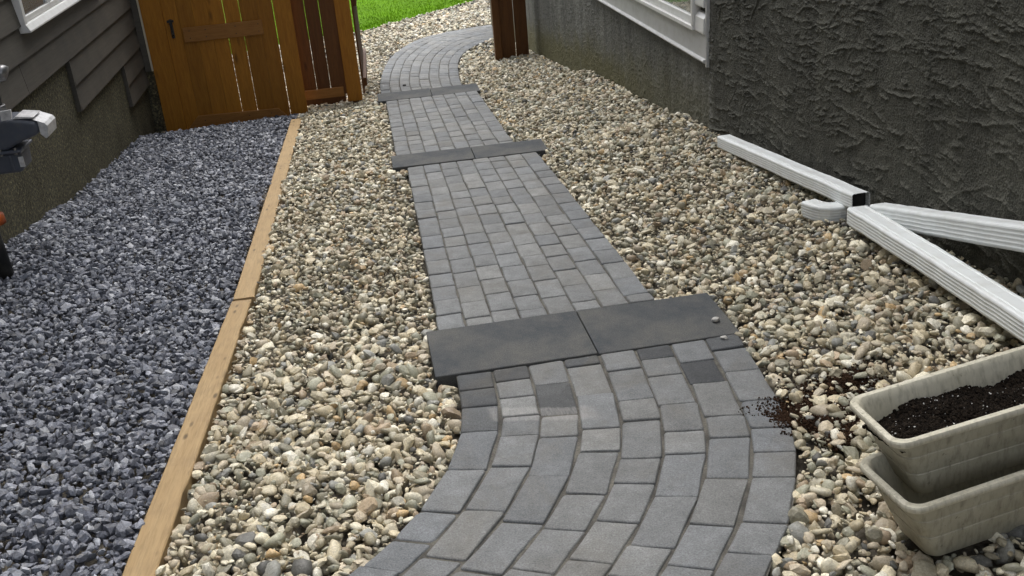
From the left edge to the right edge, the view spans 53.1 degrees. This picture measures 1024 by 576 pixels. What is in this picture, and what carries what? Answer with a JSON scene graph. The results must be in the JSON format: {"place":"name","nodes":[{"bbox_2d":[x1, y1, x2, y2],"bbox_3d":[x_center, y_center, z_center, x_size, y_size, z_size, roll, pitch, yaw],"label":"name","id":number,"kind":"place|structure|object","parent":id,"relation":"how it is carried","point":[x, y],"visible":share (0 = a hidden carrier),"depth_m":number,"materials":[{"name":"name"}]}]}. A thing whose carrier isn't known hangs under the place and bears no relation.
{"place":"outdoors","nodes":[
{"label":"outdoors","id":0,"kind":"place"},
{"bbox_2d":[0,113,298,575],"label":"crushed gravel","id":1,"kind":"structure","parent":0,"point":[106,200],"depth_m":4.77,"materials":[{"name":"grey gravel"}]},
{"bbox_2d":[138,0,188,131],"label":"gate post","id":2,"kind":"object","parent":1,"relation":"on","point":[161,59],"visible":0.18,"depth_m":10.51,"materials":[{"name":"brown wood"}]},
{"bbox_2d":[160,0,289,128],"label":"wooden gate","id":3,"kind":"structure","parent":2,"relation":"attached to","point":[201,34],"depth_m":10.61,"materials":[{"name":"brown wood"}]},
{"bbox_2d":[221,0,473,52],"bbox_3d":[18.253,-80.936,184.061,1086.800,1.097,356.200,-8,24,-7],"label":"lawn","id":4,"kind":"structure","parent":0,"point":[374,13],"depth_m":20.52,"materials":[{"name":"green plant"}]},
{"bbox_2d":[0,0,1023,575],"bbox_3d":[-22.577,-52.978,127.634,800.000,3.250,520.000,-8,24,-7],"label":"ground","id":5,"kind":"structure","parent":0,"point":[910,544],"depth_m":4.06,"materials":[{"name":"grey gravel"}]},
{"bbox_2d":[0,0,166,243],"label":"house","id":6,"kind":"structure","parent":5,"relation":"on","point":[81,72],"depth_m":7.80,"materials":[{"name":"grey paint"}]},
{"bbox_2d":[0,65,56,280],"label":"gas meter","id":7,"kind":"object","parent":6,"relation":"attached to","point":[17,129],"visible":0.99,"depth_m":5.41,"materials":[{"name":"metal"}]},
{"bbox_2d":[11,0,80,33],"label":"window","id":8,"kind":"structure","parent":6,"relation":"in","point":[31,14],"depth_m":7.07,"materials":[{"name":"white plastic"}]},
{"bbox_2d":[122,299,253,575],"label":"edging timber","id":9,"kind":"object","parent":5,"relation":"on","point":[162,521],"visible":0.82,"depth_m":3.54,"materials":[{"name":"brown wood"}]},
{"bbox_2d":[233,118,301,310],"bbox_3d":[-1.698,-0.756,7.486,0.106,0.090,5.286,-8,20,-6],"label":"edging timber","id":10,"kind":"object","parent":5,"relation":"on","point":[248,284],"visible":0.75,"depth_m":6.23,"materials":[{"name":"brown wood"}]},
{"bbox_2d":[272,0,307,113],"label":"gate post","id":11,"kind":"object","parent":5,"relation":"on","point":[282,9],"visible":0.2,"depth_m":10.68,"materials":[{"name":"brown wood"}]},
{"bbox_2d":[290,0,346,108],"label":"fence panel","id":12,"kind":"object","parent":5,"relation":"on","point":[323,91],"visible":0.72,"depth_m":11.03,"materials":[{"name":"brown wood"}]},
{"bbox_2d":[334,0,362,103],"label":"corner post","id":13,"kind":"object","parent":5,"relation":"on","point":[348,48],"visible":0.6,"depth_m":11.04,"materials":[{"name":"brown wood"}]},
{"bbox_2d":[350,0,366,93],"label":"open gate","id":14,"kind":"structure","parent":13,"relation":"attached to","point":[362,56],"depth_m":11.49,"materials":[{"name":"brown wood"}]},
{"bbox_2d":[490,0,528,61],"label":"fence panel","id":15,"kind":"object","parent":5,"relation":"on","point":[504,25],"visible":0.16,"depth_m":13.14,"materials":[{"name":"brown wood"}]},
{"bbox_2d":[489,0,1023,295],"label":"house","id":16,"kind":"structure","parent":5,"relation":"on","point":[917,103],"depth_m":4.86,"materials":[{"name":"paint"}]},
{"bbox_2d":[635,0,700,29],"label":"window","id":17,"kind":"structure","parent":16,"relation":"in","point":[683,12],"depth_m":7.21,"materials":[{"name":"white plastic"}]},
{"bbox_2d":[869,203,1023,252],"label":"downspout","id":18,"kind":"object","parent":16,"relation":"attached to","point":[1007,234],"visible":0.9,"depth_m":3.91,"materials":[{"name":"white metal"}]},
{"bbox_2d":[717,134,869,207],"bbox_3d":[1.473,-0.660,5.574,0.094,0.266,1.750,-8,25,-7],"label":"downspout","id":19,"kind":"object","parent":5,"relation":"on","point":[843,193],"visible":1,"depth_m":5.33,"materials":[{"name":"white metal"}]},
{"bbox_2d":[738,359,893,453],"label":"spilled soil","id":20,"kind":"structure","parent":5,"relation":"on","point":[783,416],"depth_m":3.42,"materials":[{"name":"black soil"}]},
{"bbox_2d":[801,199,847,222],"bbox_3d":[1.548,-0.378,4.918,0.275,0.096,0.173,-8,24,-7],"label":"downspout","id":21,"kind":"object","parent":5,"relation":"on","point":[814,210],"visible":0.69,"depth_m":4.86,"materials":[{"name":"white metal"}]},
{"bbox_2d":[847,205,1023,342],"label":"downspout","id":22,"kind":"object","parent":5,"relation":"on","point":[993,301],"visible":1,"depth_m":3.79,"materials":[{"name":"white metal"}]},
{"bbox_2d":[860,452,1023,555],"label":"planter box","id":23,"kind":"object","parent":5,"relation":"on","point":[943,521],"visible":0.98,"depth_m":2.54,"materials":[{"name":"beige plastic"}]},
{"bbox_2d":[850,345,1023,493],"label":"planter box","id":24,"kind":"object","parent":23,"relation":"on","point":[949,456],"visible":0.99,"depth_m":2.55,"materials":[{"name":"beige plastic"}]},
{"bbox_2d":[862,369,1023,452],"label":"potting soil","id":25,"kind":"structure","parent":24,"relation":"in","point":[912,418],"depth_m":2.61,"materials":[{"name":"black soil"}]},
{"bbox_2d":[348,25,795,575],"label":"path","id":26,"kind":"structure","parent":0,"point":[667,460],"depth_m":3.48,"materials":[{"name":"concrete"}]},
{"bbox_2d":[377,88,431,105],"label":"step slab","id":27,"kind":"structure","parent":26,"relation":"on","point":[383,98],"depth_m":10.41,"materials":[{"name":"grey concrete"}]},
{"bbox_2d":[391,147,474,176],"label":"step slab","id":28,"kind":"structure","parent":26,"relation":"on","point":[402,162],"depth_m":7.33,"materials":[{"name":"grey concrete"}]},
{"bbox_2d":[430,83,480,95],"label":"step slab","id":29,"kind":"structure","parent":26,"relation":"on","point":[465,88],"depth_m":10.49,"materials":[{"name":"grey concrete"}]},
{"bbox_2d":[471,139,547,158],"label":"step slab","id":30,"kind":"structure","parent":26,"relation":"on","point":[538,146],"depth_m":7.41,"materials":[{"name":"grey concrete"}]},
{"bbox_2d":[426,311,597,391],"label":"step slab","id":31,"kind":"structure","parent":26,"relation":"on","point":[454,353],"depth_m":4.11,"materials":[{"name":"grey concrete"}]},
{"bbox_2d":[577,293,739,355],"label":"step slab","id":32,"kind":"structure","parent":26,"relation":"on","point":[648,324],"depth_m":4.19,"materials":[{"name":"grey concrete"}]},
{"bbox_2d":[711,317,719,321],"bbox_3d":[0.828,0.129,4.159,0.035,0.019,0.024,-11,25,-14],"label":"pebble","id":33,"kind":"object","parent":32,"relation":"on","point":[715,319],"visible":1,"depth_m":4.15,"materials":[{"name":"stone"}]},
{"bbox_2d":[720,335,727,339],"bbox_3d":[0.831,0.197,4.012,0.032,0.019,0.022,1,25,13],"label":"pebble","id":34,"kind":"object","parent":26,"relation":"on","point":[724,337],"visible":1,"depth_m":4.01,"materials":[{"name":"stone"}]}
]}

